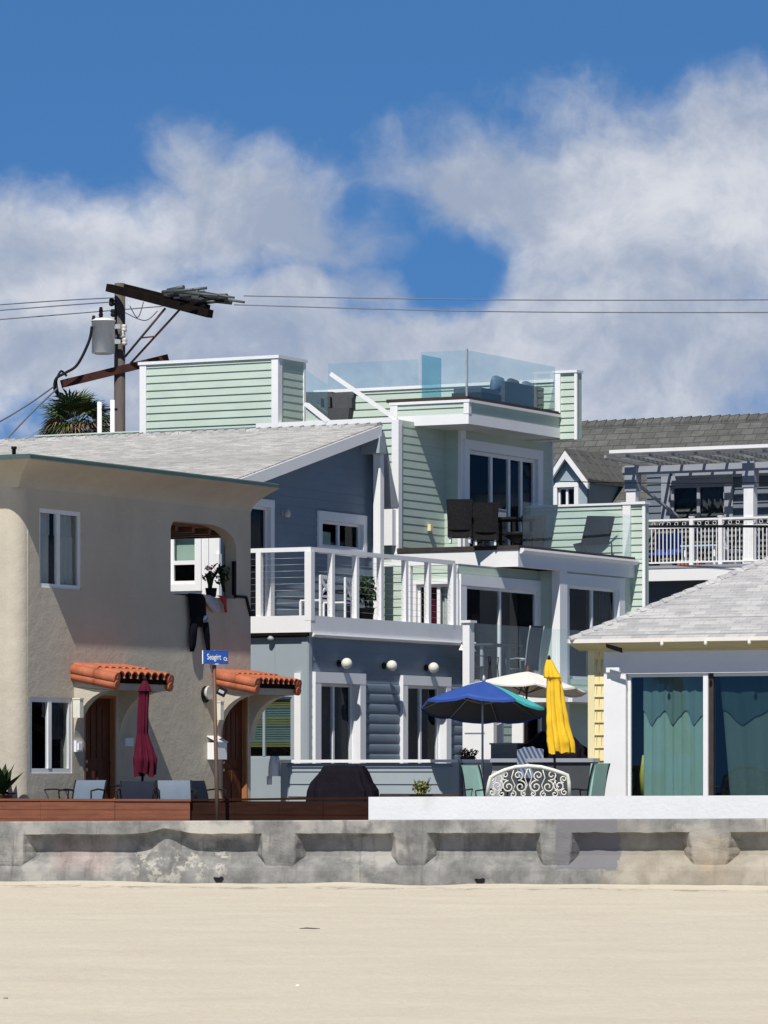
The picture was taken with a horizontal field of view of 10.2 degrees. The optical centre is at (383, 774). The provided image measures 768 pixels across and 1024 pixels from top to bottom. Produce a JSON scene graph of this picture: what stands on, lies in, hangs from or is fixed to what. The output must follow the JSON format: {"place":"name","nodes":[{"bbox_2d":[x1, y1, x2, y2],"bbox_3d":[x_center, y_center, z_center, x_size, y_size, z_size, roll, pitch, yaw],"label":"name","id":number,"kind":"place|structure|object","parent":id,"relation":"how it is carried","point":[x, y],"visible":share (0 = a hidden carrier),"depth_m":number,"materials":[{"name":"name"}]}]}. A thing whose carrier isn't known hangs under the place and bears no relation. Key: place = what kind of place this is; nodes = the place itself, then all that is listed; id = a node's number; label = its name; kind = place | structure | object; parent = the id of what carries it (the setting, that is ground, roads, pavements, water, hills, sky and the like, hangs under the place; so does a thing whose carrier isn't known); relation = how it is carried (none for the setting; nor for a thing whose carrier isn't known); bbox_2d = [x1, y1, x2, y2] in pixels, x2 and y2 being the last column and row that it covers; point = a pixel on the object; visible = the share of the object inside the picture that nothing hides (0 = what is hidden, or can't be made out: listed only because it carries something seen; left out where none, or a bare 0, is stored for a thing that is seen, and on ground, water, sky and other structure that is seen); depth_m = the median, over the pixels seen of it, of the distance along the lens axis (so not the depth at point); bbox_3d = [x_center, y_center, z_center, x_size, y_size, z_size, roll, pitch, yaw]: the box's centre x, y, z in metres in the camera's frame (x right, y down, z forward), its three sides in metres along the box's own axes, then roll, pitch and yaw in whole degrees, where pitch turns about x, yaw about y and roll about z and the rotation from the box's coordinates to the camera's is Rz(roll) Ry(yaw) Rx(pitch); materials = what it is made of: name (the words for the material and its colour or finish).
{"place":"outdoors","nodes":[
{"label":"outdoors","id":0,"kind":"place"},
{"bbox_2d":[0,422,475,800],"bbox_3d":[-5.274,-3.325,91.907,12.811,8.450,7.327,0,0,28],"label":"blue house","id":1,"kind":"structure","parent":0,"point":[370,688],"depth_m":89.43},
{"bbox_2d":[97,402,101,432],"bbox_3d":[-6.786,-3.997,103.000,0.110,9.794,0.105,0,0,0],"label":"vent pipe","id":2,"kind":"object","parent":1,"relation":"on","point":[99,417],"visible":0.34,"depth_m":102.95,"materials":[{"name":"white paint"}]},
{"bbox_2d":[101,400,117,431],"bbox_3d":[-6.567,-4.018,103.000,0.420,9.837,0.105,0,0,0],"label":"vent pipe","id":3,"kind":"object","parent":1,"relation":"on","point":[112,409],"visible":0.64,"depth_m":102.97,"materials":[{"name":"white paint"}]},
{"bbox_2d":[171,539,201,590],"bbox_3d":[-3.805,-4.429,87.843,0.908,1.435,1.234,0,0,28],"label":"window","id":4,"kind":"structure","parent":1,"relation":"in","point":[186,554],"depth_m":87.52,"materials":[{"name":"white paint"}]},
{"bbox_2d":[251,499,274,615],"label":"balcony door","id":5,"kind":"structure","parent":1,"relation":"in","point":[263,512],"depth_m":88.94,"materials":[{"name":"white glass"}]},
{"bbox_2d":[251,697,291,757],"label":"window","id":6,"kind":"structure","parent":1,"relation":"in","point":[258,746],"depth_m":86.46,"materials":[{"name":"green glass"}]},
{"bbox_2d":[299,575,326,615],"bbox_3d":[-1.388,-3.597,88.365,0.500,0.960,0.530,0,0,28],"label":"balcony chair","id":7,"kind":"object","parent":1,"relation":"on","point":[321,591],"visible":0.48,"depth_m":88.09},
{"bbox_2d":[266,672,365,759],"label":"window","id":8,"kind":"structure","parent":1,"relation":"in","point":[338,699],"depth_m":87.69,"materials":[{"name":"white glass"}]},
{"bbox_2d":[323,577,351,617],"bbox_3d":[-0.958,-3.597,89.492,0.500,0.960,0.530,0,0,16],"label":"balcony chair","id":9,"kind":"object","parent":1,"relation":"on","point":[349,588],"visible":0.63,"depth_m":89.31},
{"bbox_2d":[317,511,366,557],"bbox_3d":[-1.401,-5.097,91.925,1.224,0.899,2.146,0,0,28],"label":"window","id":10,"kind":"structure","parent":1,"relation":"in","point":[340,531],"depth_m":92.09,"materials":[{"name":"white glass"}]},
{"bbox_2d":[323,589,372,617],"bbox_3d":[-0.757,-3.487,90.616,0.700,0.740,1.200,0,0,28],"label":"balcony table","id":11,"kind":"object","parent":1,"relation":"on","point":[347,607],"visible":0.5,"depth_m":90.27,"materials":[{"name":"white metal"}]},
{"bbox_2d":[359,575,376,618],"bbox_3d":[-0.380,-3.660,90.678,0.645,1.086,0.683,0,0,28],"label":"balcony plant","id":12,"kind":"object","parent":1,"relation":"on","point":[366,612],"visible":0.73,"depth_m":90.58,"materials":[{"name":"green plant"}]},
{"bbox_2d":[399,675,451,762],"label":"window","id":13,"kind":"structure","parent":1,"relation":"in","point":[422,735],"depth_m":91.16,"materials":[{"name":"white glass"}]},
{"bbox_2d":[267,756,462,800],"bbox_3d":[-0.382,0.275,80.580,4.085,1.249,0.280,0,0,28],"label":"blue patio wall","id":14,"kind":"structure","parent":0,"point":[387,776],"depth_m":80.27,"materials":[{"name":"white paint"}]},
{"bbox_2d":[456,747,478,758],"bbox_3d":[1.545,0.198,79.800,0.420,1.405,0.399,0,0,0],"label":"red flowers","id":15,"kind":"object","parent":14,"relation":"on","point":[464,754],"visible":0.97,"depth_m":79.71,"materials":[{"name":"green plant"}]},
{"bbox_2d":[0,881,767,1023],"bbox_3d":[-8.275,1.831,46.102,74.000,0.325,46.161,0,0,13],"label":"sand","id":16,"kind":"structure","parent":0,"point":[101,952],"depth_m":42.07,"materials":[{"name":"beige sand"}]},
{"bbox_2d":[0,818,767,885],"bbox_3d":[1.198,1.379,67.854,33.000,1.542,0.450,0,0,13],"label":"sea wall","id":17,"kind":"structure","parent":16,"relation":"on","point":[729,851],"depth_m":67.93,"materials":[{"name":"concrete"}]},
{"bbox_2d":[0,0,767,438],"label":"sky","id":18,"kind":"structure","parent":0,"point":[427,149],"materials":[{"name":"blue"}]},
{"bbox_2d":[380,794,460,796],"bbox_3d":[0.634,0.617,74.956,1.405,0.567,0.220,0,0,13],"label":"planter trough","id":19,"kind":"object","parent":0,"point":[407,795],"visible":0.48,"depth_m":74.89,"materials":[{"name":"white metal"}]},
{"bbox_2d":[552,413,767,603],"bbox_3d":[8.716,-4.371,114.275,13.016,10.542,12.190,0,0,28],"label":"grey house","id":20,"kind":"structure","parent":0,"point":[710,449],"depth_m":112.44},
{"bbox_2d":[553,482,578,504],"bbox_3d":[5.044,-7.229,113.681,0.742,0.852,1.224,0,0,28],"label":"dormer window","id":21,"kind":"structure","parent":20,"relation":"in","point":[569,491],"depth_m":113.29,"materials":[{"name":"white paint"}]},
{"bbox_2d":[650,533,681,565],"bbox_3d":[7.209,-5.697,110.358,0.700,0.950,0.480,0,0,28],"label":"balcony bench","id":22,"kind":"object","parent":20,"relation":"on","point":[672,546],"visible":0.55,"depth_m":110.43,"materials":[{"name":"blue fabric"}]},
{"bbox_2d":[677,560,704,564],"bbox_3d":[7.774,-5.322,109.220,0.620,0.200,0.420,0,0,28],"label":"planter","id":23,"kind":"object","parent":20,"relation":"on","point":[688,563],"visible":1,"depth_m":109.08,"materials":[{"name":"ceramic"}]},
{"bbox_2d":[661,476,733,522],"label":"sliding door","id":24,"kind":"structure","parent":20,"relation":"in","point":[717,497],"depth_m":112.46,"materials":[{"name":"white glass"}]},
{"bbox_2d":[680,544,725,563],"bbox_3d":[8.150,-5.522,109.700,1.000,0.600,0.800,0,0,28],"label":"balcony table","id":25,"kind":"object","parent":20,"relation":"on","point":[699,546],"visible":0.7,"depth_m":109.53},
{"bbox_2d":[723,530,743,563],"bbox_3d":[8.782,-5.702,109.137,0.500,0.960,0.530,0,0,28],"label":"balcony chair","id":26,"kind":"object","parent":20,"relation":"on","point":[726,542],"visible":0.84,"depth_m":109.36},
{"bbox_2d":[558,481,767,483],"bbox_3d":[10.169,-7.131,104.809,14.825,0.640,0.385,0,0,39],"label":"utility cable","id":27,"kind":"object","parent":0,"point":[662,483],"visible":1,"depth_m":107.24,"materials":[{"name":"black metal"}]},
{"bbox_2d":[567,556,767,795],"bbox_3d":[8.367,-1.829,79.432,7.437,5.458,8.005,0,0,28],"label":"yellow house","id":28,"kind":"structure","parent":0,"point":[677,694],"depth_m":77.41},
{"bbox_2d":[628,672,767,795],"bbox_3d":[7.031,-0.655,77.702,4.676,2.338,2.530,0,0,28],"label":"glass doors","id":29,"kind":"structure","parent":28,"relation":"in","point":[635,681],"depth_m":78.13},
{"bbox_2d":[649,525,767,527],"bbox_3d":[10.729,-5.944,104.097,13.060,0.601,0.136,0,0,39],"label":"utility cable","id":30,"kind":"object","parent":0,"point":[708,526],"visible":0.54,"depth_m":106.30,"materials":[{"name":"black metal"}]},
{"label":"ground","id":31,"kind":"structure","parent":0,"visible":0},
{"bbox_2d":[0,763,22,798],"bbox_3d":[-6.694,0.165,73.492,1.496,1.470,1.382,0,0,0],"label":"agave plant","id":32,"kind":"object","parent":31,"relation":"on","point":[6,782],"visible":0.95,"depth_m":73.46,"materials":[{"name":"green plant"}]},
{"bbox_2d":[44,788,68,798],"bbox_3d":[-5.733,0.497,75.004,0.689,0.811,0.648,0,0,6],"label":"patio chair","id":33,"kind":"object","parent":31,"relation":"on","point":[59,789],"visible":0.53,"depth_m":74.67,"materials":[{"name":"black metal"}]},
{"bbox_2d":[30,388,109,436],"bbox_3d":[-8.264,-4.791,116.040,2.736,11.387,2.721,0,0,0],"label":"palm tree","id":34,"kind":"object","parent":31,"relation":"on","point":[81,403],"visible":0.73,"depth_m":115.51,"materials":[{"name":"green plant"}]},
{"bbox_2d":[58,780,107,798],"bbox_3d":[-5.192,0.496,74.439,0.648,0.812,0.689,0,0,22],"label":"patio chair","id":35,"kind":"object","parent":31,"relation":"on","point":[90,789],"visible":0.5,"depth_m":74.67,"materials":[{"name":"grey fabric"}]},
{"bbox_2d":[0,799,191,820],"bbox_3d":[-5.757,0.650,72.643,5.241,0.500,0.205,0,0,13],"label":"timber planter wall","id":36,"kind":"structure","parent":31,"relation":"on","point":[95,809],"depth_m":72.35,"materials":[{"name":"red wood"}]},
{"bbox_2d":[116,781,155,798],"bbox_3d":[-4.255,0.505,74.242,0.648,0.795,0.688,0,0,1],"label":"patio chair","id":37,"kind":"object","parent":31,"relation":"on","point":[137,790],"visible":0.54,"depth_m":74.49,"materials":[{"name":"fabric"}]},
{"bbox_2d":[133,676,157,780],"bbox_3d":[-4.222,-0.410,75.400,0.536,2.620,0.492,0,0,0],"label":"closed umbrella","id":38,"kind":"object","parent":31,"relation":"on","point":[145,759],"visible":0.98,"depth_m":75.33,"materials":[{"name":"red fabric"}]},
{"bbox_2d":[53,283,244,431],"bbox_3d":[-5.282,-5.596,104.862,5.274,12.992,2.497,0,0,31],"label":"utility pole","id":39,"kind":"object","parent":31,"relation":"on","point":[107,335],"visible":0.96,"depth_m":105.41,"materials":[{"name":"brown wood"}]},
{"bbox_2d":[0,386,53,421],"bbox_3d":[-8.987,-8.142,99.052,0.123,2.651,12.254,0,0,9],"label":"service drop","id":40,"kind":"object","parent":39,"relation":"attached to","point":[27,404],"visible":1,"depth_m":102.17,"materials":[{"name":"grey metal"}]},
{"bbox_2d":[7,388,57,437],"bbox_3d":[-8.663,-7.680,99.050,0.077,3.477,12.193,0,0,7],"label":"service drop","id":41,"kind":"object","parent":39,"relation":"attached to","point":[23,421],"visible":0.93,"depth_m":101.73,"materials":[{"name":"grey metal"}]},
{"bbox_2d":[0,302,108,310],"bbox_3d":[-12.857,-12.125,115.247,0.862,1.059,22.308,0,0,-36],"label":"power line","id":42,"kind":"object","parent":39,"relation":"attached to","point":[54,306],"visible":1,"depth_m":109.48,"materials":[{"name":"black metal"}]},
{"bbox_2d":[0,297,113,304],"bbox_3d":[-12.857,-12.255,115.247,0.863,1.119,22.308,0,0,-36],"label":"power line","id":43,"kind":"object","parent":39,"relation":"attached to","point":[58,300],"visible":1,"depth_m":109.30,"materials":[{"name":"black metal"}]},
{"bbox_2d":[0,306,162,319],"bbox_3d":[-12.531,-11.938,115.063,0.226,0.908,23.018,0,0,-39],"label":"power line","id":44,"kind":"object","parent":39,"relation":"attached to","point":[76,313],"visible":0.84,"depth_m":109.32,"materials":[{"name":"black metal"}]},
{"bbox_2d":[234,304,767,312],"bbox_3d":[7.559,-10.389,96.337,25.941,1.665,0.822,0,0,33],"label":"power line","id":45,"kind":"object","parent":39,"relation":"attached to","point":[495,311],"visible":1,"depth_m":99.83,"materials":[{"name":"black metal"}]},
{"bbox_2d":[244,295,767,300],"bbox_3d":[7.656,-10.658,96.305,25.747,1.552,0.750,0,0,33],"label":"power line","id":46,"kind":"object","parent":39,"relation":"attached to","point":[513,299],"visible":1,"depth_m":99.45,"materials":[{"name":"black metal"}]},
{"bbox_2d":[0,446,301,800],"bbox_3d":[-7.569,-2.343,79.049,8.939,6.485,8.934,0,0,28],"label":"beige house","id":47,"kind":"structure","parent":31,"relation":"on","point":[95,622],"depth_m":76.64,"materials":[{"name":"paint"}]},
{"bbox_2d":[30,697,70,772],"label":"window","id":48,"kind":"structure","parent":47,"relation":"in","point":[46,713],"depth_m":75.47,"materials":[{"name":"white glass"}]},
{"bbox_2d":[39,508,79,589],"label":"window","id":49,"kind":"structure","parent":47,"relation":"in","point":[55,539],"depth_m":75.52,"materials":[{"name":"white glass"}]},
{"bbox_2d":[84,695,115,798],"bbox_3d":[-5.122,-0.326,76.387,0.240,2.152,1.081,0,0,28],"label":"door","id":50,"kind":"structure","parent":47,"relation":"in","point":[100,718],"depth_m":76.56,"materials":[{"name":"brown wood"}]},
{"bbox_2d":[174,593,209,651],"bbox_3d":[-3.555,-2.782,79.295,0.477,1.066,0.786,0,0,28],"label":"hanging wetsuit","id":51,"kind":"object","parent":47,"relation":"hanging from","point":[197,610],"visible":0.97,"depth_m":79.08,"materials":[{"name":"black rubber"}]},
{"bbox_2d":[203,595,219,611],"bbox_3d":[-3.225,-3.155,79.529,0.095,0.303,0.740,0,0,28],"label":"hanging towel","id":52,"kind":"object","parent":47,"relation":"hanging from","point":[212,603],"visible":1,"depth_m":79.56,"materials":[{"name":"grey fabric"}]},
{"bbox_2d":[202,563,230,596],"bbox_3d":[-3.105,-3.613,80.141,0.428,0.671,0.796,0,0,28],"label":"potted flower","id":53,"kind":"object","parent":47,"relation":"on","point":[209,576],"visible":1,"depth_m":80.05,"materials":[{"name":"green plant"}]},
{"bbox_2d":[207,736,227,758],"bbox_3d":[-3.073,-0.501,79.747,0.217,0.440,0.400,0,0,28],"label":"mailbox","id":54,"kind":"object","parent":47,"relation":"attached to","point":[222,748],"visible":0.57,"depth_m":79.63,"materials":[{"name":"white paint"}]},
{"bbox_2d":[216,595,226,612],"bbox_3d":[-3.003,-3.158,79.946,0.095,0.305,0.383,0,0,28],"label":"hanging strap","id":55,"kind":"object","parent":47,"relation":"hanging from","point":[223,599],"visible":1,"depth_m":80.00,"materials":[{"name":"red fabric"}]},
{"bbox_2d":[221,697,247,800],"bbox_3d":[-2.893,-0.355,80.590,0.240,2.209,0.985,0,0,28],"label":"door","id":56,"kind":"structure","parent":47,"relation":"in","point":[234,769],"depth_m":80.75,"materials":[{"name":"brown wood"}]},
{"bbox_2d":[156,780,195,798],"bbox_3d":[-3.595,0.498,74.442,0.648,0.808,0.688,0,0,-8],"label":"patio chair","id":57,"kind":"object","parent":31,"relation":"on","point":[172,789],"visible":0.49,"depth_m":74.69,"materials":[{"name":"grey fabric"}]},
{"bbox_2d":[190,780,225,798],"bbox_3d":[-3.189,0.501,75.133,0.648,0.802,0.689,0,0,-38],"label":"patio chair","id":58,"kind":"object","parent":31,"relation":"on","point":[200,788],"visible":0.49,"depth_m":75.42,"materials":[{"name":"black metal"}]},
{"bbox_2d":[191,797,368,820],"bbox_3d":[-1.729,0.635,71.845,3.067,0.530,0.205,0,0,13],"label":"timber planter wall","id":59,"kind":"structure","parent":31,"relation":"on","point":[229,809],"depth_m":71.75,"materials":[{"name":"brown wood"}]},
{"bbox_2d":[306,765,378,800],"bbox_3d":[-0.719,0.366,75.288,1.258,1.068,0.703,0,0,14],"label":"covered grill","id":60,"kind":"object","parent":31,"relation":"on","point":[342,781],"visible":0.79,"depth_m":75.05,"materials":[{"name":"black fabric"}]},
{"bbox_2d":[34,349,650,748],"bbox_3d":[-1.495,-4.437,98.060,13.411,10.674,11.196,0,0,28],"label":"green house","id":61,"kind":"structure","parent":31,"relation":"on","point":[443,444],"depth_m":97.34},
{"bbox_2d":[306,392,334,410],"bbox_3d":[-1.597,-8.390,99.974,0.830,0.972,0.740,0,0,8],"label":"deck armchair","id":62,"kind":"object","parent":61,"relation":"on","point":[311,398],"visible":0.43,"depth_m":100.11,"materials":[{"name":"grey fabric"}]},
{"bbox_2d":[317,393,356,419],"bbox_3d":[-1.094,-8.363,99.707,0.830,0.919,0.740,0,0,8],"label":"deck armchair","id":63,"kind":"object","parent":61,"relation":"on","point":[343,406],"visible":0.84,"depth_m":99.49,"materials":[{"name":"grey fabric"}]},
{"bbox_2d":[413,579,479,679],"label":"window","id":64,"kind":"structure","parent":61,"relation":"in","point":[473,595],"depth_m":93.19,"materials":[{"name":"white paint"}]},
{"bbox_2d":[446,499,472,543],"bbox_3d":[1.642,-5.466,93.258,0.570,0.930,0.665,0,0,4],"label":"terrace chair","id":65,"kind":"object","parent":61,"relation":"on","point":[459,518],"visible":1,"depth_m":93.00,"materials":[{"name":"fabric"}]},
{"bbox_2d":[461,642,498,681],"bbox_3d":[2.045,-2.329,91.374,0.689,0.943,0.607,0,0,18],"label":"deck chair","id":66,"kind":"object","parent":61,"relation":"on","point":[479,667],"visible":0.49,"depth_m":91.39,"materials":[{"name":"grey metal"}]},
{"bbox_2d":[423,574,540,681],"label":"sliding door","id":67,"kind":"structure","parent":61,"relation":"in","point":[508,606],"depth_m":96.36,"materials":[{"name":"white glass"}]},
{"bbox_2d":[472,502,498,545],"bbox_3d":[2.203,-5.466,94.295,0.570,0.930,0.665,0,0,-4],"label":"terrace chair","id":68,"kind":"object","parent":61,"relation":"on","point":[485,524],"visible":0.99,"depth_m":94.04,"materials":[{"name":"fabric"}]},
{"bbox_2d":[452,375,543,408],"bbox_3d":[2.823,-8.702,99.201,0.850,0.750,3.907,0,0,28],"label":"roof sofa","id":69,"kind":"object","parent":61,"relation":"on","point":[514,391],"visible":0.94,"depth_m":98.41,"materials":[{"name":"fabric"}]},
{"bbox_2d":[474,643,522,680],"bbox_3d":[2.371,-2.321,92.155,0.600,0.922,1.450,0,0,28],"label":"deck table","id":70,"kind":"object","parent":61,"relation":"on","point":[482,645],"visible":0.71,"depth_m":91.69,"materials":[{"name":"grey metal"}]},
{"bbox_2d":[464,439,542,545],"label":"sliding door","id":71,"kind":"structure","parent":61,"relation":"in","point":[510,476],"depth_m":100.34,"materials":[{"name":"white glass"}]},
{"bbox_2d":[482,517,534,545],"bbox_3d":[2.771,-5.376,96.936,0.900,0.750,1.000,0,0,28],"label":"terrace table","id":72,"kind":"object","parent":61,"relation":"on","point":[514,520],"visible":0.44,"depth_m":97.09,"materials":[{"name":"metal"}]},
{"bbox_2d":[498,509,506,516],"bbox_3d":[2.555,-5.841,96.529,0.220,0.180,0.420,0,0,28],"label":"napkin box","id":73,"kind":"object","parent":72,"relation":"on","point":[501,512],"visible":0.39,"depth_m":96.49,"materials":[{"name":"white"}]},
{"bbox_2d":[503,532,532,545],"bbox_3d":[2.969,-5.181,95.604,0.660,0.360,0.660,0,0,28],"label":"fire bowl","id":74,"kind":"object","parent":61,"relation":"on","point":[517,538],"visible":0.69,"depth_m":95.42,"materials":[{"name":"black metal"}]},
{"bbox_2d":[510,626,544,674],"bbox_3d":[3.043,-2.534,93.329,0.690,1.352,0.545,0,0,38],"label":"deck chair","id":75,"kind":"object","parent":61,"relation":"on","point":[533,648],"visible":0.86,"depth_m":93.18,"materials":[{"name":"grey fabric"}]},
{"bbox_2d":[521,515,545,547],"bbox_3d":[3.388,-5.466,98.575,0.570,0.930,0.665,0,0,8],"label":"terrace chair","id":76,"kind":"object","parent":61,"relation":"on","point":[539,523],"visible":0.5,"depth_m":98.78,"materials":[{"name":"grey fabric"}]},
{"bbox_2d":[524,703,569,742],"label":"sliding door","id":77,"kind":"structure","parent":61,"relation":"in","point":[535,726],"depth_m":97.30,"materials":[{"name":"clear glass"}]},
{"bbox_2d":[573,516,614,554],"bbox_3d":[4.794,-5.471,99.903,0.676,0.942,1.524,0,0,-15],"label":"terrace lounger","id":78,"kind":"object","parent":61,"relation":"on","point":[597,529],"visible":0.81,"depth_m":99.41,"materials":[{"name":"grey fabric"}]},
{"bbox_2d":[567,573,624,678],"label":"sliding door","id":79,"kind":"structure","parent":61,"relation":"in","point":[592,601],"depth_m":98.79,"materials":[{"name":"white glass"}]},
{"bbox_2d":[409,779,432,796],"bbox_3d":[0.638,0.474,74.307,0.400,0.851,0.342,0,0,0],"label":"potted shrub","id":80,"kind":"object","parent":31,"relation":"on","point":[424,786],"visible":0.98,"depth_m":74.24,"materials":[{"name":"green plant"}]},
{"bbox_2d":[462,759,491,796],"bbox_3d":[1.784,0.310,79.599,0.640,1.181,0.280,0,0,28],"label":"rendered wall","id":81,"kind":"structure","parent":31,"relation":"on","point":[487,767],"depth_m":79.44,"materials":[{"name":"white paint"}]},
{"bbox_2d":[464,722,496,758],"bbox_3d":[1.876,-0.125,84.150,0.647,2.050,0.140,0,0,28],"label":"white gate","id":82,"kind":"structure","parent":31,"relation":"on","point":[472,733],"depth_m":84.12,"materials":[{"name":"paint"}]},
{"bbox_2d":[421,675,543,782],"bbox_3d":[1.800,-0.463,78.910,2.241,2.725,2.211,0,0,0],"label":"open umbrella","id":83,"kind":"object","parent":31,"relation":"on","point":[483,702],"visible":0.91,"depth_m":79.35,"materials":[{"name":"blue fabric"}]},
{"bbox_2d":[460,765,507,796],"bbox_3d":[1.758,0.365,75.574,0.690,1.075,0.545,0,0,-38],"label":"cushion chair","id":84,"kind":"object","parent":31,"relation":"on","point":[472,776],"visible":0.52,"depth_m":75.36,"materials":[{"name":"teal fabric"}]},
{"bbox_2d":[460,771,507,796],"bbox_3d":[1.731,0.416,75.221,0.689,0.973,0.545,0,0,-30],"label":"garden chair","id":85,"kind":"object","parent":31,"relation":"on","point":[498,777],"visible":0.21,"depth_m":75.28,"materials":[{"name":"white metal"}]},
{"bbox_2d":[489,743,525,757],"bbox_3d":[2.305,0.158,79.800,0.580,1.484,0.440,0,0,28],"label":"planter box","id":86,"kind":"object","parent":31,"relation":"on","point":[503,750],"visible":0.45,"depth_m":79.62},
{"bbox_2d":[467,666,586,742],"bbox_3d":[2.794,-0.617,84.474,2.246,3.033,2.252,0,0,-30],"label":"open umbrella","id":87,"kind":"object","parent":31,"relation":"on","point":[527,684],"visible":0.66,"depth_m":84.27,"materials":[{"name":"beige fabric"}]},
{"bbox_2d":[485,764,570,795],"bbox_3d":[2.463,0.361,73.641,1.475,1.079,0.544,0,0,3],"label":"garden bench","id":88,"kind":"object","parent":31,"relation":"on","point":[505,770],"visible":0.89,"depth_m":73.39,"materials":[{"name":"beige metal"}]},
{"bbox_2d":[490,758,599,795],"bbox_3d":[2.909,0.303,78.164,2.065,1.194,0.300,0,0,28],"label":"dark garden wall","id":89,"kind":"structure","parent":31,"relation":"on","point":[577,770],"depth_m":77.99,"materials":[{"name":"stone"}]},
{"bbox_2d":[517,746,543,777],"bbox_3d":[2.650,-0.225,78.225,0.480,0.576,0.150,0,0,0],"label":"striped cushion","id":90,"kind":"object","parent":89,"relation":"on","point":[524,754],"visible":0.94,"depth_m":78.17,"materials":[{"name":"blue fabric"}]},
{"bbox_2d":[519,729,587,757],"bbox_3d":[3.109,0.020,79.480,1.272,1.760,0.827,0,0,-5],"label":"covered grill","id":91,"kind":"object","parent":31,"relation":"on","point":[538,740],"visible":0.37,"depth_m":79.20,"materials":[{"name":"black fabric"}]},
{"bbox_2d":[544,655,574,795],"bbox_3d":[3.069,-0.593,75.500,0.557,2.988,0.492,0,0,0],"label":"closed umbrella","id":92,"kind":"object","parent":31,"relation":"on","point":[560,738],"visible":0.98,"depth_m":75.40,"materials":[{"name":"yellow fabric"}]},
{"bbox_2d":[369,795,767,819],"bbox_3d":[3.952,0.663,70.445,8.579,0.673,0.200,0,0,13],"label":"white patio wall","id":93,"kind":"structure","parent":31,"relation":"on","point":[568,807],"depth_m":70.55,"materials":[{"name":"paint"}]},
{"bbox_2d":[563,763,609,795],"bbox_3d":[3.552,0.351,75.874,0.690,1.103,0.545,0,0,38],"label":"cushion chair","id":94,"kind":"object","parent":31,"relation":"on","point":[598,775],"visible":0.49,"depth_m":75.66,"materials":[{"name":"teal fabric"}]},
{"label":"boardwalk","id":95,"kind":"structure","parent":0,"visible":0},
{"bbox_2d":[202,650,228,819],"bbox_3d":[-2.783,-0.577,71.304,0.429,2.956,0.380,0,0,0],"label":"street sign","id":96,"kind":"object","parent":95,"relation":"on","point":[214,658],"visible":1,"depth_m":71.27,"materials":[{"name":"metal"}]}
]}

